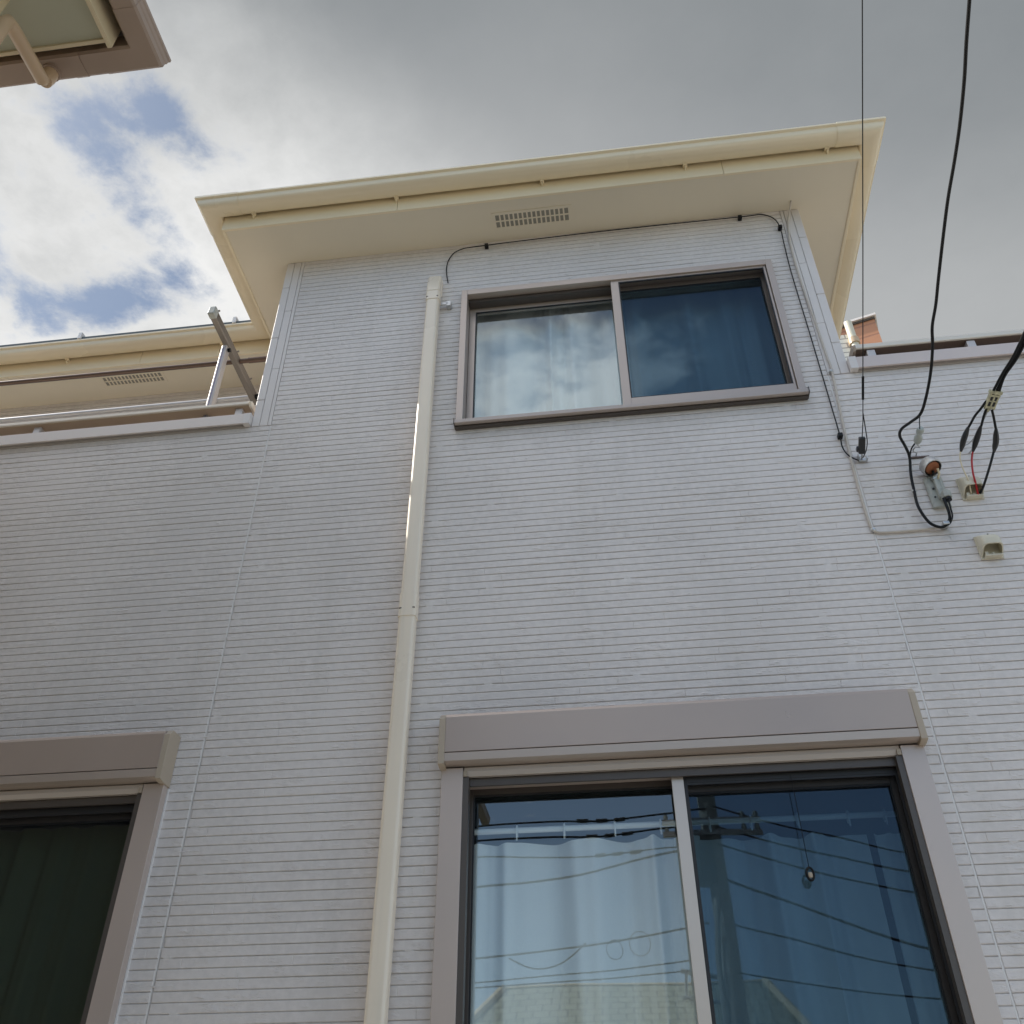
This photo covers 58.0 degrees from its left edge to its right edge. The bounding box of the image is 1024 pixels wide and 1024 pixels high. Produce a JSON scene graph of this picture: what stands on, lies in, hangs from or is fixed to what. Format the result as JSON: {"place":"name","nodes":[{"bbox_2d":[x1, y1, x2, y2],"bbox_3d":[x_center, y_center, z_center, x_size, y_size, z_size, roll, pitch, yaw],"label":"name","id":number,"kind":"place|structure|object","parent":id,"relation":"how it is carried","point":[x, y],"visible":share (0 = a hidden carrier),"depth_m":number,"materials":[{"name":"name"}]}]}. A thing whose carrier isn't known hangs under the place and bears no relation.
{"place":"outdoors","nodes":[
{"label":"outdoors","id":0,"kind":"place"},
{"bbox_2d":[0,0,1023,344],"label":"sky","id":1,"kind":"structure","parent":0,"point":[104,231],"materials":[{"name":"grey"}]},
{"bbox_2d":[840,320,859,360],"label":"white tiled house","id":2,"kind":"structure","parent":0,"point":[849,339],"depth_m":12.85,"materials":[{"name":"tile"}]},
{"bbox_2d":[841,312,881,343],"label":"orange building","id":3,"kind":"structure","parent":0,"point":[871,334],"depth_m":24.21,"materials":[{"name":"brick"}]},
{"bbox_2d":[965,389,1002,453],"bbox_3d":[2.019,-0.388,3.986,0.054,0.085,0.330,3,-37,-4],"label":"cable spreader","id":4,"kind":"object","parent":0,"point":[992,398],"visible":0.81,"depth_m":3.89,"materials":[{"name":"plastic"}]},
{"bbox_2d":[959,400,985,492],"bbox_3d":[1.962,-0.280,3.914,0.054,0.302,0.271,8,-38,-10],"label":"wire splice","id":5,"kind":"object","parent":4,"relation":"attached to","point":[964,437],"visible":1,"depth_m":3.96,"materials":[{"name":"black"}]},
{"bbox_2d":[971,409,986,493],"bbox_3d":[1.992,-0.257,3.920,0.033,0.294,0.233,7,-38,-10],"label":"wire splice","id":6,"kind":"object","parent":4,"relation":"attached to","point":[976,439],"visible":1,"depth_m":3.95,"materials":[{"name":"black rubber"}]},
{"bbox_2d":[979,409,998,493],"bbox_3d":[2.038,-0.253,3.920,0.067,0.284,0.232,7,-38,-10],"label":"wire splice","id":7,"kind":"object","parent":4,"relation":"attached to","point":[995,443],"visible":1,"depth_m":3.92,"materials":[{"name":"black rubber"}]},
{"bbox_2d":[993,331,1023,390],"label":"power cable","id":8,"kind":"object","parent":4,"relation":"attached to","point":[1009,362],"visible":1,"depth_m":3.77,"materials":[{"name":"black plastic"}]},
{"bbox_2d":[996,338,1023,390],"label":"power cable","id":9,"kind":"object","parent":4,"relation":"attached to","point":[1018,351],"visible":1,"depth_m":3.78,"materials":[{"name":"black plastic"}]},
{"bbox_2d":[998,344,1023,391],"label":"power cable","id":10,"kind":"object","parent":4,"relation":"attached to","point":[1010,367],"visible":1,"depth_m":3.80,"materials":[{"name":"black plastic"}]},
{"label":"ground","id":11,"kind":"structure","parent":0,"visible":0},
{"bbox_2d":[0,0,170,87],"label":"neighbour house","id":12,"kind":"structure","parent":11,"relation":"on","point":[47,43],"depth_m":4.29,"materials":[{"name":"stone"}]},
{"bbox_2d":[0,116,1023,1023],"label":"house","id":13,"kind":"structure","parent":11,"relation":"on","point":[338,642],"depth_m":4.01,"materials":[{"name":"white"}]},
{"bbox_2d":[0,825,128,1023],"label":"curtain","id":14,"kind":"object","parent":13,"relation":"hanging from","point":[56,888],"visible":0.76,"depth_m":3.54,"materials":[{"name":"green fabric"}]},
{"bbox_2d":[0,731,180,1023],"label":"window","id":15,"kind":"structure","parent":13,"relation":"in","point":[122,777],"depth_m":3.60,"materials":[{"name":"metal"}]},
{"bbox_2d":[203,306,256,416],"bbox_3d":[-1.606,-0.681,5.201,0.061,0.773,0.668,-6,-38,7],"label":"drying bracket","id":16,"kind":"object","parent":13,"relation":"on","point":[228,348],"visible":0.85,"depth_m":5.21,"materials":[{"name":"silver metal"}]},
{"bbox_2d":[0,394,257,422],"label":"drying pole","id":17,"kind":"object","parent":16,"relation":"attached to","point":[121,409],"visible":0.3,"depth_m":5.62,"materials":[{"name":"silver metal"}]},
{"bbox_2d":[0,356,266,385],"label":"drying pole","id":18,"kind":"object","parent":16,"relation":"attached to","point":[133,371],"visible":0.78,"depth_m":5.45,"materials":[{"name":"brown"}]},
{"bbox_2d":[474,300,632,417],"bbox_3d":[0.184,-0.722,4.965,0.900,1.253,0.117,-4,-37,6],"label":"curtain","id":19,"kind":"object","parent":13,"relation":"hanging from","point":[565,358],"visible":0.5,"depth_m":5.05,"materials":[{"name":"fabric"}]},
{"bbox_2d":[453,259,809,430],"bbox_3d":[0.569,-0.856,4.818,1.707,1.031,0.181,-4,-37,6],"label":"window","id":20,"kind":"structure","parent":13,"relation":"in","point":[613,289],"depth_m":4.91,"materials":[{"name":"metal"}]},
{"bbox_2d":[446,214,858,460],"bbox_3d":[0.585,-0.895,4.782,1.945,1.859,0.029,-4,-37,6],"label":"black cord","id":21,"kind":"object","parent":13,"relation":"attached to","point":[839,434],"visible":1,"depth_m":5.25,"materials":[{"name":"black plastic"}]},
{"bbox_2d":[474,809,896,840],"bbox_3d":[0.634,1.169,3.436,1.640,0.062,0.045,-4,-37,6],"label":"curtain rod","id":22,"kind":"object","parent":13,"relation":"attached to","point":[750,820],"visible":0.94,"depth_m":3.43,"materials":[{"name":"white metal"}]},
{"bbox_2d":[470,834,722,1023],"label":"curtain","id":23,"kind":"object","parent":22,"relation":"hanging from","point":[592,930],"visible":0.92,"depth_m":3.28,"materials":[{"name":"fabric"}]},
{"bbox_2d":[694,832,910,1023],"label":"curtain","id":24,"kind":"object","parent":22,"relation":"hanging from","point":[792,944],"visible":0.94,"depth_m":3.20,"materials":[{"name":"fabric"}]},
{"bbox_2d":[874,833,949,1023],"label":"curtain","id":25,"kind":"object","parent":22,"relation":"hanging from","point":[928,999],"visible":0.77,"depth_m":3.14,"materials":[{"name":"fabric"}]},
{"bbox_2d":[622,286,785,396],"bbox_3d":[1.007,-0.783,4.878,0.840,1.243,0.110,-4,-37,6],"label":"curtain","id":26,"kind":"object","parent":13,"relation":"hanging from","point":[701,341],"visible":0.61,"depth_m":5.00,"materials":[{"name":"fabric"}]},
{"bbox_2d":[430,689,1002,1023],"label":"window","id":27,"kind":"structure","parent":13,"relation":"in","point":[875,738],"depth_m":3.35,"materials":[{"name":"metal"}]},
{"bbox_2d":[790,775,814,881],"bbox_3d":[1.010,1.098,3.226,0.032,0.372,0.016,-4,-37,6],"label":"pull cord","id":28,"kind":"object","parent":13,"relation":"hanging from","point":[809,875],"visible":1,"depth_m":3.13,"materials":[{"name":"black plastic"}]},
{"bbox_2d":[856,436,867,462],"bbox_3d":[1.540,-0.272,4.070,0.047,0.063,0.180,-14,-39,17],"label":"wall anchor","id":29,"kind":"object","parent":13,"relation":"attached to","point":[860,448],"depth_m":4.03,"materials":[{"name":"black plastic"}]},
{"bbox_2d":[862,0,867,457],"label":"drop wire","id":30,"kind":"object","parent":29,"relation":"attached to","point":[862,248],"visible":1,"depth_m":3.52,"materials":[{"name":"black"}]},
{"bbox_2d":[787,201,949,533],"bbox_3d":[1.663,-0.842,4.548,0.313,2.286,0.062,-4,-37,6],"label":"beige cable","id":31,"kind":"object","parent":13,"relation":"attached to","point":[830,371],"visible":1,"depth_m":4.28,"materials":[{"name":"beige plastic"}]},
{"bbox_2d":[910,417,928,458],"bbox_3d":[1.743,-0.320,3.994,0.085,0.050,0.340,-17,-40,21],"label":"porcelain insulator","id":32,"kind":"object","parent":13,"relation":"attached to","point":[918,438],"visible":0.98,"depth_m":3.99,"materials":[{"name":"white ceramic"}]},
{"bbox_2d":[919,456,951,508],"bbox_3d":[1.819,-0.135,3.966,0.092,0.233,0.096,-4,-37,6],"label":"cable terminal","id":33,"kind":"object","parent":13,"relation":"attached to","point":[930,467],"visible":0.99,"depth_m":3.98,"materials":[{"name":"grey plastic"}]},
{"bbox_2d":[898,0,970,528],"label":"telephone cable","id":34,"kind":"object","parent":33,"relation":"attached to","point":[913,490],"visible":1,"depth_m":3.48,"materials":[{"name":"black plastic"}]},
{"bbox_2d":[955,475,984,500],"bbox_3d":[1.966,-0.115,3.951,0.090,0.116,0.061,-4,-37,6],"label":"cable hood","id":35,"kind":"object","parent":13,"relation":"attached to","point":[963,483],"visible":0.98,"depth_m":3.94,"materials":[{"name":"plastic"}]},
{"bbox_2d":[973,533,1003,559],"bbox_3d":[1.952,0.130,3.767,0.090,0.114,0.061,-4,-37,6],"label":"cable hood","id":36,"kind":"object","parent":13,"relation":"attached to","point":[989,546],"visible":1,"depth_m":3.76,"materials":[{"name":"plastic"}]}
]}

